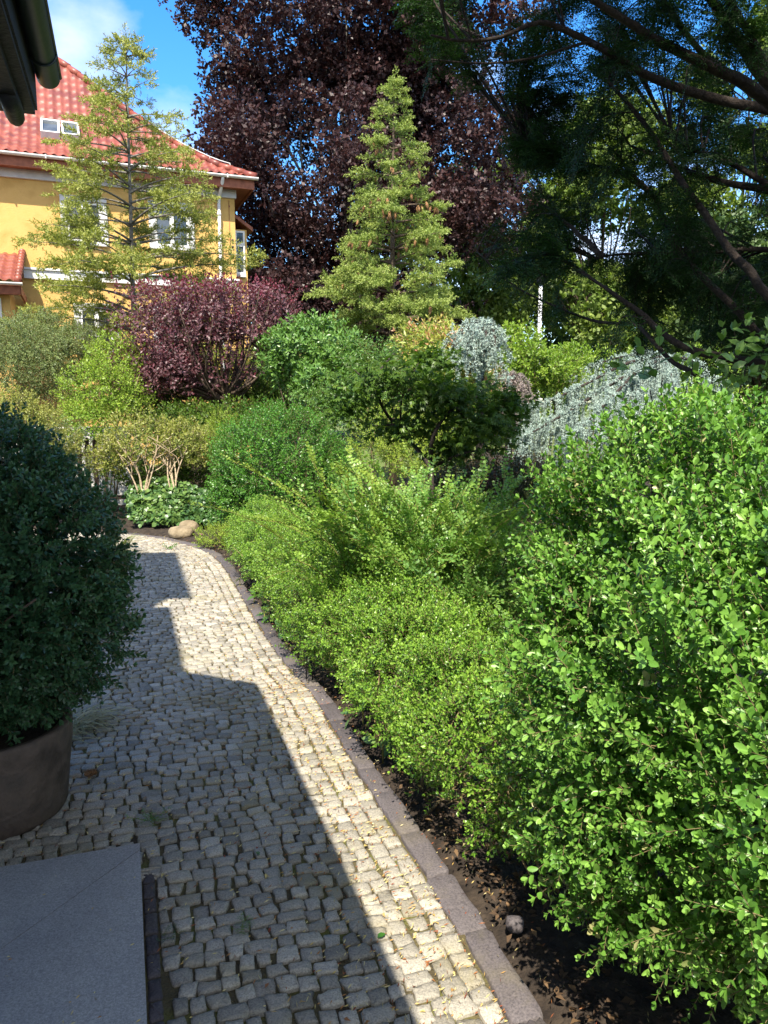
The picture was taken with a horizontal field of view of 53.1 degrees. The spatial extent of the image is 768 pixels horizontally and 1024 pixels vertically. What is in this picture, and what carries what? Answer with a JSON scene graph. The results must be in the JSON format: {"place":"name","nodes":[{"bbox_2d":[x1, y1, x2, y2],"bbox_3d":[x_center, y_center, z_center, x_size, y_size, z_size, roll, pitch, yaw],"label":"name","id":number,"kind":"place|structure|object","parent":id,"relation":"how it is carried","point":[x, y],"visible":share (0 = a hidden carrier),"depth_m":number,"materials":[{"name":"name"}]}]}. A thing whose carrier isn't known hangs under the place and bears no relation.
{"place":"outdoors","nodes":[
{"label":"outdoors","id":0,"kind":"place"},
{"bbox_2d":[0,383,86,521],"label":"yellow leaved shrub","id":1,"kind":"object","parent":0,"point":[31,403],"visible":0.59,"depth_m":11.37,"materials":[{"name":"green plant"}]},
{"bbox_2d":[0,529,508,1023],"bbox_3d":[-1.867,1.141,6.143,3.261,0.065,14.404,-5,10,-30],"label":"path","id":2,"kind":"structure","parent":0,"point":[252,997],"depth_m":3.59,"materials":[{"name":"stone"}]},
{"bbox_2d":[0,702,72,840],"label":"plant pot","id":3,"kind":"object","parent":2,"relation":"on","point":[34,774],"visible":0.65,"depth_m":3.58,"materials":[{"name":"ceramic"}]},
{"bbox_2d":[0,400,147,746],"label":"potted shrub","id":4,"kind":"object","parent":3,"relation":"in","point":[79,610],"visible":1,"depth_m":3.51,"materials":[{"name":"green plant"}]},
{"bbox_2d":[84,768,96,776],"bbox_3d":[-1.568,1.393,4.109,0.069,0.046,0.046,-3,9,-18],"label":"pine cone","id":5,"kind":"object","parent":2,"relation":"on","point":[87,772],"visible":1,"depth_m":4.10,"materials":[{"name":"brown plant"}]},
{"bbox_2d":[72,688,145,747],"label":"dry grass tuft","id":6,"kind":"object","parent":2,"relation":"on","point":[85,720],"visible":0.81,"depth_m":4.75,"materials":[{"name":"plant"}]},
{"bbox_2d":[115,533,138,551],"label":"green grass tuft","id":7,"kind":"object","parent":2,"relation":"on","point":[124,541],"visible":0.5,"depth_m":10.02,"materials":[{"name":"green plant"}]},
{"bbox_2d":[125,806,170,825],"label":"weed","id":8,"kind":"object","parent":2,"relation":"on","point":[158,818],"visible":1,"depth_m":3.67,"materials":[{"name":"green plant"}]},
{"bbox_2d":[162,544,176,548],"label":"weed","id":9,"kind":"object","parent":2,"relation":"on","point":[169,547],"visible":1,"depth_m":10.38,"materials":[{"name":"green plant"}]},
{"bbox_2d":[157,925,185,942],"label":"weed","id":10,"kind":"object","parent":2,"relation":"on","point":[173,933],"visible":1,"depth_m":2.90,"materials":[{"name":"green plant"}]},
{"bbox_2d":[231,912,253,933],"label":"weed","id":11,"kind":"object","parent":2,"relation":"on","point":[242,926],"visible":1,"depth_m":2.93,"materials":[{"name":"green plant"}]},
{"bbox_2d":[65,540,471,1023],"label":"leaf scraps","id":12,"kind":"object","parent":2,"relation":"on","point":[345,1018],"visible":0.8,"depth_m":3.73,"materials":[{"name":"brown plant"}]},
{"bbox_2d":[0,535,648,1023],"bbox_3d":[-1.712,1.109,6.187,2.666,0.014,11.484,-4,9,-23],"label":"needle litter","id":13,"kind":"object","parent":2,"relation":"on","point":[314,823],"visible":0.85,"depth_m":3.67,"materials":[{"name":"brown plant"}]},
{"bbox_2d":[34,402,767,1023],"bbox_3d":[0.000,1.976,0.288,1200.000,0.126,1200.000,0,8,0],"label":"ground","id":14,"kind":"structure","parent":0,"point":[530,960],"depth_m":3.05,"materials":[{"name":"soil"}]},
{"bbox_2d":[0,0,61,125],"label":"garden house","id":15,"kind":"structure","parent":14,"relation":"on","point":[28,50],"depth_m":2.48,"materials":[{"name":"metal"}]},
{"bbox_2d":[0,303,110,489],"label":"dull cotoneaster","id":16,"kind":"object","parent":14,"relation":"on","point":[11,340],"visible":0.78,"depth_m":14.03,"materials":[{"name":"green plant"}]},
{"bbox_2d":[2,426,130,504],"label":"garden wall","id":17,"kind":"structure","parent":14,"relation":"on","point":[122,489],"depth_m":14.50,"materials":[{"name":"grey stone"}]},
{"bbox_2d":[0,843,146,1023],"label":"stone platform","id":18,"kind":"structure","parent":14,"relation":"on","point":[62,946],"depth_m":2.66,"materials":[{"name":"grey stone"}]},
{"bbox_2d":[5,875,141,1023],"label":"needle scraps","id":19,"kind":"object","parent":18,"relation":"on","point":[94,992],"visible":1,"depth_m":2.40,"materials":[{"name":"brown plant"}]},
{"bbox_2d":[30,437,125,515],"bbox_3d":[-5.316,-0.571,12.985,1.843,1.380,0.070,-3,9,-17],"label":"picket fence","id":20,"kind":"object","parent":14,"relation":"on","point":[96,479],"visible":0.12,"depth_m":13.02,"materials":[{"name":"grey wood"}]},
{"bbox_2d":[49,327,157,506],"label":"tiered green shrub","id":21,"kind":"object","parent":14,"relation":"on","point":[98,406],"visible":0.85,"depth_m":13.28,"materials":[{"name":"green plant"}]},
{"bbox_2d":[0,57,258,464],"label":"yellow house","id":22,"kind":"structure","parent":14,"relation":"on","point":[25,182],"depth_m":22.66,"materials":[{"name":"paint"}]},
{"bbox_2d":[59,194,108,246],"bbox_3d":[-8.706,-8.460,22.351,1.270,1.370,0.107,-3,9,-21],"label":"window","id":23,"kind":"structure","parent":22,"relation":"in","point":[61,197],"depth_m":22.45,"materials":[{"name":"white paint"}]},
{"bbox_2d":[73,303,119,339],"bbox_3d":[-8.524,-5.467,22.860,1.240,1.420,0.107,-3,9,-21],"label":"window","id":24,"kind":"structure","parent":22,"relation":"in","point":[82,316],"depth_m":22.77,"materials":[{"name":"white paint"}]},
{"bbox_2d":[148,201,194,250],"bbox_3d":[-6.408,-8.640,23.239,1.330,1.390,0.107,-3,9,-21],"label":"window","id":25,"kind":"structure","parent":22,"relation":"in","point":[166,223],"depth_m":23.22,"materials":[{"name":"white paint"}]},
{"bbox_2d":[235,231,245,277],"bbox_3d":[-4.575,-8.211,24.486,0.320,1.420,0.107,-3,9,-21],"label":"window","id":26,"kind":"structure","parent":22,"relation":"in","point":[240,235],"depth_m":24.49,"materials":[{"name":"white paint"}]},
{"bbox_2d":[143,873,164,1023],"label":"border course","id":27,"kind":"object","parent":14,"relation":"on","point":[156,1012],"visible":0.99,"depth_m":2.81,"materials":[{"name":"grey stone"}]},
{"bbox_2d":[80,405,228,524],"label":"tan stemmed azalea","id":28,"kind":"object","parent":14,"relation":"on","point":[191,450],"visible":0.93,"depth_m":12.24,"materials":[{"name":"green plant"}]},
{"bbox_2d":[123,475,230,528],"bbox_3d":[-3.294,-0.187,12.332,1.984,0.824,1.170,0,8,0],"label":"ivy cover","id":29,"kind":"object","parent":14,"relation":"on","point":[161,494],"visible":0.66,"depth_m":12.01,"materials":[{"name":"green plant"}]},
{"bbox_2d":[168,526,193,539],"bbox_3d":[-2.996,0.307,11.352,0.383,0.207,0.260,0,8,0],"label":"boulder","id":30,"kind":"object","parent":14,"relation":"on","point":[177,532],"visible":0.8,"depth_m":11.25,"materials":[{"name":"stone"}]},
{"bbox_2d":[179,520,198,530],"bbox_3d":[-2.997,0.243,11.837,0.305,0.244,0.243,0,8,0],"label":"boulder","id":31,"kind":"object","parent":14,"relation":"on","point":[194,525],"visible":0.45,"depth_m":11.74,"materials":[{"name":"stone"}]},
{"bbox_2d":[84,267,306,490],"bbox_3d":[-3.495,-2.311,14.871,4.193,4.494,3.169,0,8,0],"label":"purple plum","id":32,"kind":"object","parent":14,"relation":"on","point":[177,363],"visible":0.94,"depth_m":14.16,"materials":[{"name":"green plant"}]},
{"bbox_2d":[82,349,320,489],"bbox_3d":[-3.473,-1.661,14.677,4.742,3.128,3.890,0,8,0],"label":"shaded holly","id":33,"kind":"object","parent":14,"relation":"on","point":[261,390],"visible":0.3,"depth_m":13.71,"materials":[{"name":"green plant"}]},
{"bbox_2d":[191,518,243,549],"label":"feathery plant","id":34,"kind":"object","parent":14,"relation":"on","point":[206,538],"visible":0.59,"depth_m":10.44,"materials":[{"name":"green plant"}]},
{"bbox_2d":[200,404,240,460],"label":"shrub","id":35,"kind":"object","parent":14,"relation":"on","point":[214,422],"visible":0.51,"depth_m":12.25,"materials":[{"name":"green plant"}]},
{"bbox_2d":[275,620,292,638],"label":"broadleaf seedling","id":36,"kind":"object","parent":14,"relation":"on","point":[280,636],"visible":0.25,"depth_m":6.56,"materials":[{"name":"green plant"}]},
{"bbox_2d":[201,397,367,538],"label":"dense round shrub","id":37,"kind":"object","parent":14,"relation":"on","point":[222,484],"visible":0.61,"depth_m":10.75,"materials":[{"name":"green plant"}]},
{"bbox_2d":[179,432,426,589],"bbox_3d":[-0.317,0.130,6.972,2.083,1.656,3.142,5,10,30],"label":"wispy shrub","id":38,"kind":"object","parent":14,"relation":"on","point":[341,469],"visible":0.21,"depth_m":6.76,"materials":[{"name":"green plant"}]},
{"bbox_2d":[251,307,375,504],"bbox_3d":[-1.115,-1.780,13.734,2.284,3.629,1.809,7,11,40],"label":"rhododendron","id":39,"kind":"object","parent":14,"relation":"on","point":[293,340],"visible":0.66,"depth_m":13.27,"materials":[{"name":"green plant"}]},
{"bbox_2d":[127,533,545,1023],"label":"kerb","id":40,"kind":"structure","parent":14,"relation":"on","point":[513,995],"depth_m":3.39,"materials":[{"name":"grey stone"}]},
{"bbox_2d":[234,572,246,583],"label":"broadleaf seedling","id":41,"kind":"object","parent":40,"relation":"on","point":[244,578],"visible":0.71,"depth_m":8.33,"materials":[{"name":"green plant"}]},
{"bbox_2d":[247,590,263,602],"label":"broadleaf seedling","id":42,"kind":"object","parent":40,"relation":"on","point":[254,592],"visible":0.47,"depth_m":7.59,"materials":[{"name":"green plant"}]},
{"bbox_2d":[256,606,271,621],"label":"broadleaf seedling","id":43,"kind":"object","parent":40,"relation":"on","point":[266,615],"visible":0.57,"depth_m":6.99,"materials":[{"name":"green plant"}]},
{"bbox_2d":[341,702,364,729],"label":"broadleaf seedling","id":44,"kind":"object","parent":14,"relation":"on","point":[345,712],"visible":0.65,"depth_m":4.77,"materials":[{"name":"green plant"}]},
{"bbox_2d":[267,330,468,501],"bbox_3d":[0.030,-1.473,12.836,3.716,3.282,2.750,-4,9,-26],"label":"hazel thicket","id":45,"kind":"object","parent":14,"relation":"on","point":[385,349],"visible":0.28,"depth_m":12.69,"materials":[{"name":"green plant"}]},
{"bbox_2d":[361,726,396,762],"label":"broadleaf seedling","id":46,"kind":"object","parent":14,"relation":"on","point":[380,745],"visible":0.58,"depth_m":4.33,"materials":[{"name":"green plant"}]},
{"bbox_2d":[341,399,475,513],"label":"golden low shrub","id":47,"kind":"object","parent":14,"relation":"on","point":[396,446],"visible":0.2,"depth_m":10.18,"materials":[{"name":"green plant"}]},
{"bbox_2d":[302,338,540,506],"bbox_3d":[0.411,-0.479,8.285,2.494,2.771,1.566,0,8,0],"label":"japanese maple","id":48,"kind":"object","parent":14,"relation":"on","point":[426,365],"visible":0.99,"depth_m":7.89,"materials":[{"name":"green plant"}]},
{"bbox_2d":[250,450,625,678],"bbox_3d":[0.478,0.313,5.939,2.809,1.592,2.823,0,8,0],"label":"arching shrub","id":49,"kind":"object","parent":14,"relation":"on","point":[386,549],"visible":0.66,"depth_m":5.56,"materials":[{"name":"green plant"}]},
{"bbox_2d":[386,311,506,514],"bbox_3d":[0.848,-1.131,10.639,1.664,3.232,1.302,0,8,0],"label":"pink tipped shrub","id":50,"kind":"object","parent":14,"relation":"on","point":[434,334],"visible":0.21,"depth_m":10.28,"materials":[{"name":"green plant"}]},
{"bbox_2d":[219,494,674,902],"bbox_3d":[-0.455,0.588,6.415,1.319,1.041,7.986,-3,9,-20],"label":"hedge","id":51,"kind":"object","parent":14,"relation":"on","point":[405,725],"visible":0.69,"depth_m":4.20,"materials":[{"name":"green plant"}]},
{"bbox_2d":[438,316,516,480],"bbox_3d":[1.187,-0.900,9.771,0.947,3.171,0.908,-3,9,-18],"label":"weeping blue cedar","id":52,"kind":"object","parent":14,"relation":"on","point":[484,333],"visible":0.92,"depth_m":9.46,"materials":[{"name":"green plant"}]},
{"bbox_2d":[197,536,761,1023],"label":"leaf litter","id":53,"kind":"object","parent":14,"relation":"on","point":[563,974],"visible":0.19,"depth_m":3.02,"materials":[{"name":"brown plant"}]},
{"bbox_2d":[425,451,564,532],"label":"dark low shrub","id":54,"kind":"object","parent":14,"relation":"on","point":[515,465],"visible":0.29,"depth_m":8.88,"materials":[{"name":"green plant"}]},
{"bbox_2d":[487,369,536,531],"bbox_3d":[1.815,-0.756,10.983,0.695,2.552,0.643,6,10,34],"label":"weeping pink conifer","id":55,"kind":"object","parent":14,"relation":"on","point":[516,380],"visible":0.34,"depth_m":10.86,"materials":[{"name":"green plant"}]},
{"bbox_2d":[506,915,523,933],"bbox_3d":[0.495,1.561,2.912,0.068,0.059,0.062,0,8,0],"label":"pebble","id":56,"kind":"object","parent":14,"relation":"on","point":[514,924],"visible":1,"depth_m":2.89,"materials":[{"name":"grey stone"}]},
{"bbox_2d":[390,504,658,693],"bbox_3d":[1.002,0.603,5.255,2.180,1.216,2.031,7,11,41],"label":"round leaf shrub","id":57,"kind":"object","parent":14,"relation":"on","point":[477,592],"visible":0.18,"depth_m":5.03,"materials":[{"name":"green plant"}]},
{"bbox_2d":[496,471,557,532],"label":"yellow ground shrub","id":58,"kind":"object","parent":14,"relation":"on","point":[527,497],"visible":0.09,"depth_m":8.58,"materials":[{"name":"green plant"}]},
{"bbox_2d":[489,317,603,521],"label":"bright rounded shrub","id":59,"kind":"object","parent":14,"relation":"on","point":[563,369],"visible":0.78,"depth_m":11.79,"materials":[{"name":"green plant"}]},
{"bbox_2d":[389,0,767,382],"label":"overhanging yew","id":60,"kind":"object","parent":14,"relation":"on","point":[672,260],"visible":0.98,"depth_m":5.13,"materials":[{"name":"green plant"}]},
{"bbox_2d":[428,340,767,501],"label":"evergreen thicket","id":61,"kind":"object","parent":14,"relation":"on","point":[681,389],"visible":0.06,"depth_m":13.92,"materials":[{"name":"green plant"}]},
{"bbox_2d":[470,368,767,1023],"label":"box bush","id":62,"kind":"object","parent":14,"relation":"on","point":[720,918],"visible":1,"depth_m":2.08,"materials":[{"name":"green plant"}]},
{"bbox_2d":[508,349,733,530],"bbox_3d":[3.353,-1.003,11.297,2.370,2.934,4.008,7,11,39],"label":"weeping blue cedar","id":63,"kind":"object","parent":14,"relation":"on","point":[632,390],"visible":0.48,"depth_m":10.51,"materials":[{"name":"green plant"}]},
{"bbox_2d":[608,312,767,729],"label":"leaved sapling","id":64,"kind":"object","parent":14,"relation":"on","point":[741,346],"visible":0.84,"depth_m":4.45,"materials":[{"name":"green plant"}]},
{"bbox_2d":[47,0,767,401],"label":"sky","id":65,"kind":"structure","parent":0,"point":[78,26],"materials":[{"name":"blue"}]},
{"bbox_2d":[148,408,750,495],"bbox_3d":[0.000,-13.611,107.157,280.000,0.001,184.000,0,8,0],"label":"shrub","id":66,"kind":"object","parent":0,"point":[382,464],"depth_m":30.65,"materials":[{"name":"green plant"}]},
{"bbox_2d":[0,21,269,481],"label":"golden conifer","id":67,"kind":"object","parent":66,"relation":"on","point":[87,232],"visible":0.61,"depth_m":16.65,"materials":[{"name":"green plant"}]},
{"bbox_2d":[157,0,575,442],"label":"copper beech","id":68,"kind":"object","parent":66,"relation":"on","point":[349,72],"visible":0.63,"depth_m":28.30,"materials":[{"name":"purple plant"}]},
{"bbox_2d":[299,66,490,485],"bbox_3d":[0.362,-5.138,17.608,4.582,9.287,4.557,0,8,0],"label":"cone bearing spruce","id":69,"kind":"object","parent":66,"relation":"on","point":[358,280],"visible":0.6,"depth_m":16.93,"materials":[{"name":"green plant"}]},
{"bbox_2d":[370,290,495,433],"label":"background tree","id":70,"kind":"object","parent":66,"relation":"on","point":[406,387],"depth_m":45.31,"materials":[{"name":"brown plant"}]},
{"bbox_2d":[414,154,566,435],"bbox_3d":[5.033,-10.880,39.050,8.779,14.567,7.747,0,8,0],"label":"background tree","id":71,"kind":"object","parent":66,"relation":"on","point":[465,292],"visible":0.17,"depth_m":36.82,"materials":[{"name":"green plant"}]},
{"bbox_2d":[481,277,581,420],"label":"background tree","id":72,"kind":"object","parent":66,"relation":"on","point":[558,338],"visible":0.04,"depth_m":45.51,"materials":[{"name":"green plant"}]},
{"bbox_2d":[310,370,762,423],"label":"hedgerow","id":73,"kind":"object","parent":66,"relation":"on","point":[547,411],"depth_m":60.68,"materials":[{"name":"green plant"}]},
{"bbox_2d":[534,277,544,449],"bbox_3d":[5.924,-5.676,29.489,0.400,6.720,0.400,0,8,0],"label":"lamp post","id":74,"kind":"object","parent":66,"relation":"on","point":[539,325],"visible":0.11,"depth_m":29.19,"materials":[{"name":"metal"}]},
{"bbox_2d":[504,84,683,436],"bbox_3d":[10.264,-12.511,38.622,9.698,17.836,8.168,0,8,0],"label":"background tree","id":75,"kind":"object","parent":66,"relation":"on","point":[615,211],"visible":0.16,"depth_m":37.28,"materials":[{"name":"green plant"}]},
{"bbox_2d":[559,259,718,403],"bbox_3d":[11.631,-7.210,34.392,7.907,8.591,7.236,-6,10,-37],"label":"background tree","id":76,"kind":"object","parent":66,"relation":"on","point":[600,299],"visible":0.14,"depth_m":33.36,"materials":[{"name":"green plant"}]},
{"bbox_2d":[645,0,767,372],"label":"tree","id":77,"kind":"object","parent":66,"relation":"on","point":[729,197],"visible":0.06,"depth_m":37.90,"materials":[{"name":"green plant"}]},
{"bbox_2d":[664,202,767,427],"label":"background tree","id":78,"kind":"object","parent":66,"relation":"on","point":[752,381],"visible":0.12,"depth_m":29.76,"materials":[{"name":"green plant"}]}
]}

